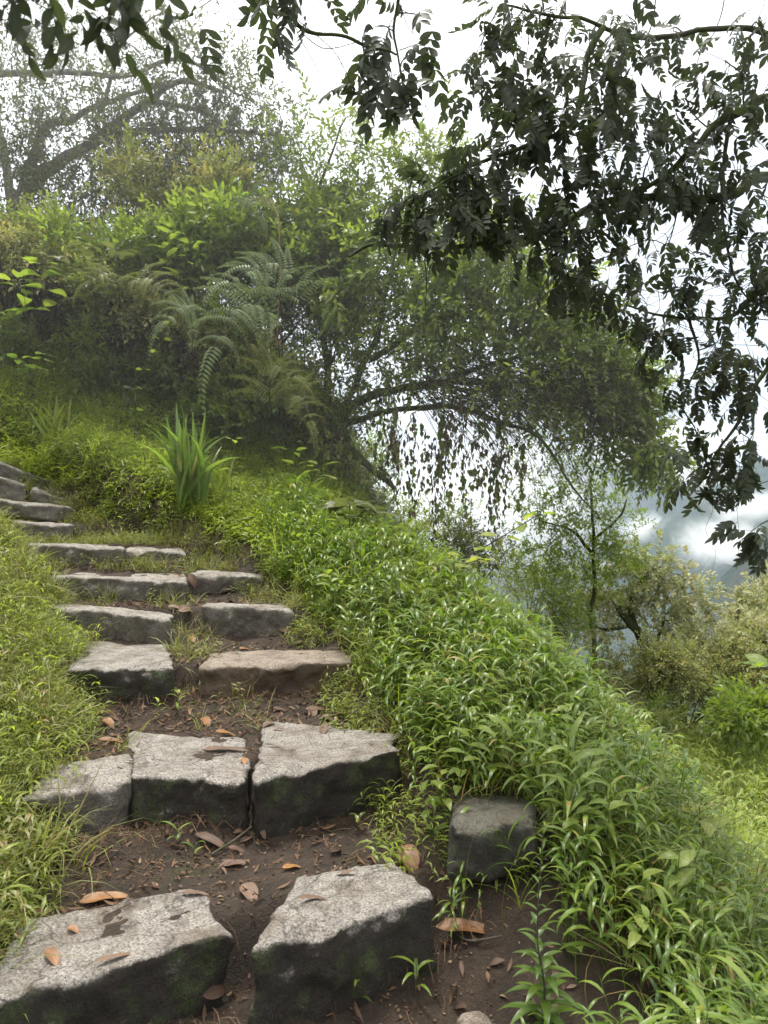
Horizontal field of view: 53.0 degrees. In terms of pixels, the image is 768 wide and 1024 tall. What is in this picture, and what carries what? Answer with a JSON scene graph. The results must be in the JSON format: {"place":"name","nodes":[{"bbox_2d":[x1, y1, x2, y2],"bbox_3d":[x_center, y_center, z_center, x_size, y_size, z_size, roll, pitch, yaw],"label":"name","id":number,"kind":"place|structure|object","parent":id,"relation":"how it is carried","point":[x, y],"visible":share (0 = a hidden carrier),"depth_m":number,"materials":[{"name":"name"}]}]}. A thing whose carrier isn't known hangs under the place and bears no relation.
{"place":"outdoors","nodes":[
{"label":"outdoors","id":0,"kind":"place"},
{"bbox_2d":[0,583,543,957],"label":"grass","id":1,"kind":"structure","parent":0,"point":[374,855],"depth_m":3.08,"materials":[{"name":"green plant"}]},
{"bbox_2d":[0,313,767,1023],"bbox_3d":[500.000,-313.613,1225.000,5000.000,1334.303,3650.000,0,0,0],"label":"ground","id":2,"kind":"structure","parent":0,"point":[506,945],"depth_m":2.75,"materials":[{"name":"soil"}]},
{"bbox_2d":[0,477,27,501],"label":"step stone","id":3,"kind":"object","parent":2,"relation":"on","point":[8,486],"visible":0.79,"depth_m":6.91,"materials":[{"name":"stone"}]},
{"bbox_2d":[0,461,58,487],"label":"step stone","id":4,"kind":"object","parent":2,"relation":"on","point":[10,473],"visible":0.3,"depth_m":7.19,"materials":[{"name":"stone"}]},
{"bbox_2d":[0,257,66,344],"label":"leafy plant","id":5,"kind":"object","parent":2,"relation":"on","point":[25,301],"visible":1,"depth_m":7.86,"materials":[{"name":"green plant"}]},
{"bbox_2d":[0,498,71,521],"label":"step stone","id":6,"kind":"object","parent":2,"relation":"on","point":[40,511],"visible":0.85,"depth_m":6.77,"materials":[{"name":"stone"}]},
{"bbox_2d":[11,520,73,539],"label":"step stone","id":7,"kind":"object","parent":2,"relation":"on","point":[59,529],"visible":0.61,"depth_m":6.58,"materials":[{"name":"stone"}]},
{"bbox_2d":[29,486,73,504],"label":"step stone","id":8,"kind":"object","parent":2,"relation":"on","point":[43,496],"visible":0.37,"depth_m":7.01,"materials":[{"name":"stone"}]},
{"bbox_2d":[0,298,112,381],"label":"leafy bush","id":9,"kind":"object","parent":2,"relation":"on","point":[14,337],"visible":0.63,"depth_m":8.31,"materials":[{"name":"green plant"}]},
{"bbox_2d":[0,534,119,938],"bbox_3d":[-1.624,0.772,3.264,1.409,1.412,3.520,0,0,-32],"label":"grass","id":10,"kind":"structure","parent":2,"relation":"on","point":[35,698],"depth_m":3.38,"materials":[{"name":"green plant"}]},
{"bbox_2d":[28,390,91,440],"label":"sword leaved clump","id":11,"kind":"object","parent":2,"relation":"on","point":[57,410],"visible":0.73,"depth_m":7.76,"materials":[{"name":"green plant"}]},
{"bbox_2d":[26,543,124,566],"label":"step stone","id":12,"kind":"object","parent":2,"relation":"on","point":[72,551],"visible":0.49,"depth_m":6.01,"materials":[{"name":"stone"}]},
{"bbox_2d":[21,754,132,839],"bbox_3d":[-1.194,1.190,3.058,0.428,0.328,0.369,0,0,-22],"label":"step stone","id":13,"kind":"object","parent":2,"relation":"on","point":[111,784],"visible":0.45,"depth_m":2.95,"materials":[{"name":"stone"}]},
{"bbox_2d":[0,491,158,1023],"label":"grass","id":14,"kind":"structure","parent":2,"relation":"on","point":[46,843],"depth_m":3.29,"materials":[{"name":"green plant"}]},
{"bbox_2d":[31,235,142,333],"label":"leafy plant","id":15,"kind":"object","parent":2,"relation":"on","point":[95,300],"visible":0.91,"depth_m":8.01,"materials":[{"name":"green plant"}]},
{"bbox_2d":[0,0,194,104],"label":"corner tree","id":16,"kind":"object","parent":2,"relation":"on","point":[17,26],"visible":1,"depth_m":1.30,"materials":[{"name":"green plant"}]},
{"bbox_2d":[73,891,127,903],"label":"fallen leaf","id":17,"kind":"object","parent":2,"relation":"on","point":[97,896],"visible":1,"depth_m":2.51,"materials":[{"name":"orange plant"}]},
{"bbox_2d":[49,602,173,643],"bbox_3d":[-1.800,0.735,5.005,1.067,0.272,0.320,0,0,11],"label":"step stone","id":18,"kind":"object","parent":2,"relation":"on","point":[143,626],"visible":0.57,"depth_m":4.85,"materials":[{"name":"stone"}]},
{"bbox_2d":[47,331,179,414],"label":"leafy bush","id":19,"kind":"object","parent":2,"relation":"on","point":[97,367],"visible":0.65,"depth_m":8.46,"materials":[{"name":"green plant"}]},
{"bbox_2d":[0,889,234,1023],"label":"step stone","id":20,"kind":"object","parent":2,"relation":"on","point":[165,971],"visible":0.94,"depth_m":2.20,"materials":[{"name":"stone"}]},
{"bbox_2d":[50,572,188,602],"bbox_3d":[-1.911,0.590,5.649,1.093,0.280,0.525,0,0,0],"label":"step stone","id":21,"kind":"object","parent":2,"relation":"on","point":[137,585],"visible":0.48,"depth_m":5.43,"materials":[{"name":"stone"}]},
{"bbox_2d":[66,641,174,703],"bbox_3d":[-1.498,0.987,4.420,0.561,0.363,1.023,0,0,-17],"label":"step stone","id":22,"kind":"object","parent":2,"relation":"on","point":[142,672],"visible":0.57,"depth_m":4.02,"materials":[{"name":"stone"}]},
{"bbox_2d":[73,261,185,326],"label":"fern","id":23,"kind":"object","parent":2,"relation":"on","point":[135,278],"visible":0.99,"depth_m":7.61,"materials":[{"name":"green plant"}]},
{"bbox_2d":[124,547,186,565],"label":"step stone","id":24,"kind":"object","parent":2,"relation":"on","point":[142,551],"visible":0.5,"depth_m":6.11,"materials":[{"name":"stone"}]},
{"bbox_2d":[127,286,187,437],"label":"round leaved vine","id":25,"kind":"object","parent":2,"relation":"on","point":[153,352],"visible":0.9,"depth_m":7.80,"materials":[{"name":"green plant"}]},
{"bbox_2d":[0,245,327,449],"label":"earth bank","id":26,"kind":"structure","parent":2,"relation":"on","point":[47,313],"depth_m":9.01,"materials":[{"name":"soil"}]},
{"bbox_2d":[0,193,40,248],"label":"leafy bush","id":27,"kind":"object","parent":26,"relation":"on","point":[12,211],"visible":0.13,"depth_m":8.94,"materials":[{"name":"green plant"}]},
{"bbox_2d":[0,192,120,252],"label":"leafy bush","id":28,"kind":"object","parent":26,"relation":"on","point":[47,212],"visible":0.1,"depth_m":9.34,"materials":[{"name":"green plant"}]},
{"bbox_2d":[49,254,176,344],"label":"leafy bush","id":29,"kind":"object","parent":26,"relation":"on","point":[96,283],"visible":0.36,"depth_m":8.45,"materials":[{"name":"green plant"}]},
{"bbox_2d":[15,177,239,294],"bbox_3d":[-2.851,-3.134,9.122,2.542,1.323,1.999,0,0,0],"label":"leafy bush","id":30,"kind":"object","parent":26,"relation":"on","point":[130,232],"visible":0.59,"depth_m":8.60,"materials":[{"name":"green plant"}]},
{"bbox_2d":[0,245,332,468],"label":"hanging roots","id":31,"kind":"object","parent":26,"relation":"hanging from","point":[48,284],"visible":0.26,"depth_m":8.62,"materials":[{"name":"plant"}]},
{"bbox_2d":[20,242,345,478],"bbox_3d":[-3.003,-1.944,8.840,5.455,3.586,0.581,0,0,-1],"label":"moss","id":32,"kind":"object","parent":26,"relation":"on","point":[174,335],"visible":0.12,"depth_m":8.68,"materials":[{"name":"green plant"}]},
{"bbox_2d":[0,210,385,508],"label":"undergrowth","id":33,"kind":"object","parent":26,"relation":"on","point":[25,240],"visible":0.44,"depth_m":8.54,"materials":[{"name":"green plant"}]},
{"bbox_2d":[145,226,208,304],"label":"leafy plant","id":34,"kind":"object","parent":33,"relation":"on","point":[172,250],"visible":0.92,"depth_m":8.26,"materials":[{"name":"green plant"}]},
{"bbox_2d":[290,160,384,239],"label":"leafy bush","id":35,"kind":"object","parent":26,"relation":"on","point":[337,184],"visible":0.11,"depth_m":9.24,"materials":[{"name":"green plant"}]},
{"bbox_2d":[0,0,332,264],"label":"draped tree","id":36,"kind":"object","parent":2,"relation":"on","point":[33,175],"visible":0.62,"depth_m":10.04,"materials":[{"name":"green plant"}]},
{"bbox_2d":[75,119,276,253],"bbox_3d":[-2.555,-3.766,9.701,2.615,1.861,2.315,0,0,0],"label":"leafy bush","id":37,"kind":"object","parent":2,"relation":"on","point":[145,188],"visible":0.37,"depth_m":9.23,"materials":[{"name":"green plant"}]},
{"bbox_2d":[148,287,211,376],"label":"fern","id":38,"kind":"object","parent":2,"relation":"on","point":[188,306],"visible":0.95,"depth_m":7.51,"materials":[{"name":"green plant"}]},
{"bbox_2d":[117,336,248,439],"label":"leafy bush","id":39,"kind":"object","parent":2,"relation":"on","point":[173,374],"visible":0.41,"depth_m":8.53,"materials":[{"name":"green plant"}]},
{"bbox_2d":[127,731,250,832],"bbox_3d":[-0.863,1.211,3.277,0.686,0.381,0.675,0,0,0],"label":"step stone","id":40,"kind":"object","parent":2,"relation":"on","point":[171,776],"visible":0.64,"depth_m":3.00,"materials":[{"name":"stone"}]},
{"bbox_2d":[139,401,240,509],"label":"sword leaved clump","id":41,"kind":"object","parent":2,"relation":"on","point":[191,479],"visible":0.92,"depth_m":6.69,"materials":[{"name":"green plant"}]},
{"bbox_2d":[0,332,398,625],"bbox_3d":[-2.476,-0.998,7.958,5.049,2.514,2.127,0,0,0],"label":"grass","id":42,"kind":"structure","parent":2,"relation":"on","point":[104,434],"depth_m":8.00,"materials":[{"name":"green plant"}]},
{"bbox_2d":[7,351,56,384],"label":"leafy plant","id":43,"kind":"object","parent":42,"relation":"on","point":[19,361],"visible":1,"depth_m":7.88,"materials":[{"name":"green plant"}]},
{"bbox_2d":[190,832,225,849],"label":"fallen leaf","id":44,"kind":"object","parent":2,"relation":"on","point":[213,839],"visible":0.89,"depth_m":2.88,"materials":[{"name":"brown plant"}]},
{"bbox_2d":[200,985,226,999],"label":"fallen leaf","id":45,"kind":"object","parent":2,"relation":"on","point":[214,992],"visible":1,"depth_m":2.25,"materials":[{"name":"brown plant"}]},
{"bbox_2d":[1,254,426,546],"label":"grass","id":46,"kind":"structure","parent":2,"relation":"on","point":[377,495],"depth_m":9.08,"materials":[{"name":"green plant"}]},
{"bbox_2d":[141,281,287,368],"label":"leafy bush","id":47,"kind":"object","parent":2,"relation":"on","point":[234,334],"visible":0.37,"depth_m":8.47,"materials":[{"name":"green plant"}]},
{"bbox_2d":[205,456,234,506],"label":"sword leaved clump","id":48,"kind":"object","parent":2,"relation":"on","point":[223,485],"visible":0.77,"depth_m":6.98,"materials":[{"name":"green plant"}]},
{"bbox_2d":[1,440,449,827],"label":"grass","id":49,"kind":"structure","parent":2,"relation":"on","point":[294,600],"depth_m":5.40,"materials":[{"name":"green plant"}]},
{"bbox_2d":[164,350,286,443],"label":"leafy bush","id":50,"kind":"object","parent":2,"relation":"on","point":[220,408],"visible":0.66,"depth_m":8.32,"materials":[{"name":"green plant"}]},
{"bbox_2d":[188,570,265,594],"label":"step stone","id":51,"kind":"object","parent":2,"relation":"on","point":[215,581],"visible":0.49,"depth_m":5.65,"materials":[{"name":"stone"}]},
{"bbox_2d":[128,176,362,306],"bbox_3d":[-1.698,-3.100,9.447,2.603,1.832,2.225,0,0,-36],"label":"leafy bush","id":52,"kind":"object","parent":2,"relation":"on","point":[216,205],"visible":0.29,"depth_m":8.61,"materials":[{"name":"green plant"}]},
{"bbox_2d":[201,603,295,636],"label":"step stone","id":53,"kind":"object","parent":2,"relation":"on","point":[248,620],"visible":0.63,"depth_m":4.88,"materials":[{"name":"stone"}]},
{"bbox_2d":[239,881,257,898],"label":"fallen leaf","id":54,"kind":"object","parent":2,"relation":"on","point":[250,890],"visible":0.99,"depth_m":2.53,"materials":[{"name":"brown plant"}]},
{"bbox_2d":[229,179,277,249],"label":"fern","id":55,"kind":"object","parent":2,"relation":"on","point":[245,200],"visible":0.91,"depth_m":8.44,"materials":[{"name":"green plant"}]},
{"bbox_2d":[188,251,330,414],"bbox_3d":[-1.326,-1.764,7.551,1.039,1.748,1.353,0,0,43],"label":"fern","id":56,"kind":"object","parent":2,"relation":"on","point":[252,307],"visible":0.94,"depth_m":7.31,"materials":[{"name":"green plant"}]},
{"bbox_2d":[2,568,532,1023],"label":"earth crumbs","id":57,"kind":"object","parent":2,"relation":"on","point":[272,897],"visible":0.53,"depth_m":2.71,"materials":[{"name":"brown soil"}]},
{"bbox_2d":[218,329,327,446],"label":"leafy bush","id":58,"kind":"object","parent":2,"relation":"on","point":[278,403],"visible":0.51,"depth_m":8.30,"materials":[{"name":"green plant"}]},
{"bbox_2d":[200,242,348,351],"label":"leafy bush","id":59,"kind":"object","parent":2,"relation":"on","point":[251,283],"visible":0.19,"depth_m":9.24,"materials":[{"name":"green plant"}]},
{"bbox_2d":[198,650,353,696],"bbox_3d":[-0.607,0.943,4.394,0.860,0.259,0.507,0,0,-10],"label":"step stone","id":60,"kind":"object","parent":2,"relation":"on","point":[282,671],"visible":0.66,"depth_m":4.20,"materials":[{"name":"grey stone"}]},
{"bbox_2d":[223,340,328,456],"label":"fern","id":61,"kind":"object","parent":2,"relation":"on","point":[287,388],"visible":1,"depth_m":7.54,"materials":[{"name":"green plant"}]},
{"bbox_2d":[0,519,555,1023],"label":"leaf litter","id":62,"kind":"object","parent":2,"relation":"on","point":[174,725],"visible":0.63,"depth_m":3.13,"materials":[{"name":"brown plant"}]},
{"bbox_2d":[211,238,346,369],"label":"fern","id":63,"kind":"object","parent":2,"relation":"on","point":[271,263],"visible":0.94,"depth_m":7.58,"materials":[{"name":"green plant"}]},
{"bbox_2d":[189,176,370,297],"bbox_3d":[-1.294,-3.187,9.129,2.302,1.446,1.785,0,0,0],"label":"leafy bush","id":64,"kind":"object","parent":2,"relation":"on","point":[245,242],"visible":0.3,"depth_m":8.70,"materials":[{"name":"green plant"}]},
{"bbox_2d":[150,0,448,143],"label":"overhanging tree","id":65,"kind":"object","parent":2,"relation":"on","point":[371,69],"visible":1,"depth_m":2.81,"materials":[{"name":"green plant"}]},
{"bbox_2d":[271,447,335,496],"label":"leafy herb","id":66,"kind":"object","parent":2,"relation":"on","point":[287,481],"visible":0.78,"depth_m":7.23,"materials":[{"name":"green plant"}]},
{"bbox_2d":[231,180,389,324],"bbox_3d":[-0.758,-2.941,8.870,1.836,1.483,1.284,0,0,-28],"label":"leafy bush","id":67,"kind":"object","parent":2,"relation":"on","point":[324,243],"visible":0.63,"depth_m":8.63,"materials":[{"name":"green plant"}]},
{"bbox_2d":[251,722,401,839],"bbox_3d":[-0.261,1.193,3.287,0.694,0.398,0.827,0,0,0],"label":"step stone","id":68,"kind":"object","parent":2,"relation":"on","point":[304,774],"visible":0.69,"depth_m":3.10,"materials":[{"name":"stone"}]},
{"bbox_2d":[271,245,399,369],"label":"leafy bush","id":69,"kind":"object","parent":2,"relation":"on","point":[332,360],"visible":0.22,"depth_m":9.23,"materials":[{"name":"green plant"}]},
{"bbox_2d":[283,369,388,459],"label":"leafy bush","id":70,"kind":"object","parent":2,"relation":"on","point":[321,398],"visible":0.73,"depth_m":8.53,"materials":[{"name":"green plant"}]},
{"bbox_2d":[247,863,436,1023],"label":"step stone","id":71,"kind":"object","parent":2,"relation":"on","point":[313,957],"visible":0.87,"depth_m":2.31,"materials":[{"name":"stone"}]},
{"bbox_2d":[316,497,397,529],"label":"leafy herb","id":72,"kind":"object","parent":2,"relation":"on","point":[340,504],"visible":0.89,"depth_m":6.35,"materials":[{"name":"green plant"}]},
{"bbox_2d":[350,416,421,491],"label":"misty bush","id":73,"kind":"object","parent":2,"relation":"on","point":[381,451],"visible":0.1,"depth_m":11.91,"materials":[{"name":"green plant"}]},
{"bbox_2d":[398,843,419,872],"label":"fallen leaf","id":74,"kind":"object","parent":2,"relation":"on","point":[413,853],"visible":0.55,"depth_m":2.78,"materials":[{"name":"brown plant"}]},
{"bbox_2d":[388,955,436,995],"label":"seedling","id":75,"kind":"object","parent":2,"relation":"on","point":[416,967],"visible":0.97,"depth_m":2.35,"materials":[{"name":"green plant"}]},
{"bbox_2d":[371,480,484,547],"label":"misty bush","id":76,"kind":"object","parent":2,"relation":"on","point":[389,492],"visible":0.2,"depth_m":11.10,"materials":[{"name":"green plant"}]},
{"bbox_2d":[432,918,485,933],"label":"fallen leaf","id":77,"kind":"object","parent":2,"relation":"on","point":[443,925],"visible":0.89,"depth_m":2.50,"materials":[{"name":"brown plant"}]},
{"bbox_2d":[456,1011,491,1023],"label":"buried stone","id":78,"kind":"object","parent":2,"relation":"on","point":[475,1017],"visible":1,"depth_m":2.09,"materials":[{"name":"grey stone"}]},
{"bbox_2d":[423,495,529,590],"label":"misty bush","id":79,"kind":"object","parent":2,"relation":"on","point":[458,530],"visible":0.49,"depth_m":10.90,"materials":[{"name":"green plant"}]},
{"bbox_2d":[408,511,553,578],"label":"leafy herb","id":80,"kind":"object","parent":2,"relation":"on","point":[520,528],"visible":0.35,"depth_m":5.15,"materials":[{"name":"green plant"}]},
{"bbox_2d":[234,60,734,548],"bbox_3d":[0.754,-2.520,8.750,5.855,5.929,3.085,0,0,17],"label":"leaning tree","id":81,"kind":"object","parent":2,"relation":"on","point":[552,396],"visible":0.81,"depth_m":8.12,"materials":[{"name":"green plant"}]},
{"bbox_2d":[296,193,696,500],"bbox_3d":[1.111,-1.757,8.025,4.316,3.341,1.375,0,0,8],"label":"creeper","id":82,"kind":"object","parent":81,"relation":"attached to","point":[436,313],"visible":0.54,"depth_m":7.93,"materials":[{"name":"green plant"}]},
{"bbox_2d":[447,794,541,883],"bbox_3d":[0.395,1.179,2.786,0.340,0.277,0.507,0,0,13],"label":"boulder","id":83,"kind":"object","parent":2,"relation":"on","point":[485,852],"visible":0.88,"depth_m":2.59,"materials":[{"name":"grey stone"}]},
{"bbox_2d":[295,557,767,1023],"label":"grass","id":84,"kind":"structure","parent":2,"relation":"on","point":[616,904],"depth_m":2.79,"materials":[{"name":"plant"}]},
{"bbox_2d":[497,831,587,1023],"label":"leafy weed","id":85,"kind":"object","parent":2,"relation":"on","point":[539,970],"visible":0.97,"depth_m":2.16,"materials":[{"name":"green plant"}]},
{"bbox_2d":[466,536,624,621],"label":"misty bush","id":86,"kind":"object","parent":2,"relation":"on","point":[496,558],"visible":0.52,"depth_m":10.43,"materials":[{"name":"green plant"}]},
{"bbox_2d":[348,0,767,578],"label":"tree","id":87,"kind":"object","parent":2,"relation":"on","point":[673,192],"visible":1,"depth_m":3.62,"materials":[{"name":"green plant"}]},
{"bbox_2d":[522,561,603,656],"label":"valley bush","id":88,"kind":"object","parent":2,"relation":"on","point":[565,613],"visible":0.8,"depth_m":8.60,"materials":[{"name":"green plant"}]},
{"bbox_2d":[487,401,672,678],"bbox_3d":[2.310,0.451,9.181,2.144,3.577,1.529,0,0,0],"label":"young tree","id":89,"kind":"object","parent":2,"relation":"on","point":[613,547],"visible":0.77,"depth_m":9.15,"materials":[{"name":"green plant"}]},
{"bbox_2d":[524,593,767,737],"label":"valley bush","id":90,"kind":"object","parent":2,"relation":"on","point":[726,670],"visible":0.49,"depth_m":8.79,"materials":[{"name":"green plant"}]},
{"bbox_2d":[561,528,731,707],"bbox_3d":[3.257,1.542,9.518,2.144,2.695,1.227,0,0,0],"label":"khaki leaved tree","id":91,"kind":"object","parent":2,"relation":"on","point":[629,614],"visible":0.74,"depth_m":9.44,"materials":[{"name":"green plant"}]},
{"bbox_2d":[581,641,729,706],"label":"valley bush","id":92,"kind":"object","parent":2,"relation":"on","point":[633,683],"visible":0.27,"depth_m":8.83,"materials":[{"name":"green plant"}]},
{"bbox_2d":[553,632,767,884],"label":"grass","id":93,"kind":"structure","parent":2,"relation":"on","point":[723,760],"depth_m":7.00,"materials":[{"name":"green plant"}]},
{"bbox_2d":[632,679,697,751],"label":"valley bush","id":94,"kind":"object","parent":2,"relation":"on","point":[663,707],"visible":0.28,"depth_m":7.88,"materials":[{"name":"green plant"}]},
{"bbox_2d":[616,629,716,698],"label":"valley bush","id":95,"kind":"object","parent":2,"relation":"on","point":[664,650],"visible":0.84,"depth_m":8.49,"materials":[{"name":"green plant"}]},
{"bbox_2d":[674,794,735,875],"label":"leafy herb","id":96,"kind":"object","parent":2,"relation":"on","point":[711,821],"visible":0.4,"depth_m":3.08,"materials":[{"name":"green plant"}]},
{"bbox_2d":[670,576,767,691],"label":"valley bush","id":97,"kind":"object","parent":2,"relation":"on","point":[757,617],"visible":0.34,"depth_m":9.39,"materials":[{"name":"green plant"}]},
{"bbox_2d":[694,672,767,765],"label":"valley bush","id":98,"kind":"object","parent":2,"relation":"on","point":[746,708],"visible":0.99,"depth_m":7.74,"materials":[{"name":"green plant"}]},
{"bbox_2d":[711,560,767,632],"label":"valley bush","id":99,"kind":"object","parent":2,"relation":"on","point":[739,597],"visible":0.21,"depth_m":10.35,"materials":[{"name":"green plant"}]},
{"bbox_2d":[740,654,767,677],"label":"leafy plant","id":100,"kind":"object","parent":2,"relation":"on","point":[758,660],"visible":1,"depth_m":2.57,"materials":[{"name":"green plant"}]},
{"bbox_2d":[0,0,767,534],"label":"sky","id":101,"kind":"structure","parent":0,"point":[456,47],"materials":[{"name":"white"}]},
{"bbox_2d":[251,468,767,1023],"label":"grass","id":102,"kind":"structure","parent":0,"point":[573,796],"depth_m":3.17,"materials":[{"name":"green plant"}]},
{"bbox_2d":[417,435,767,727],"bbox_3d":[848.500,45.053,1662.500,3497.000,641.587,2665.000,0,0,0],"label":"hills","id":103,"kind":"structure","parent":0,"point":[691,530],"depth_m":1035.98,"materials":[{"name":"green plant"}]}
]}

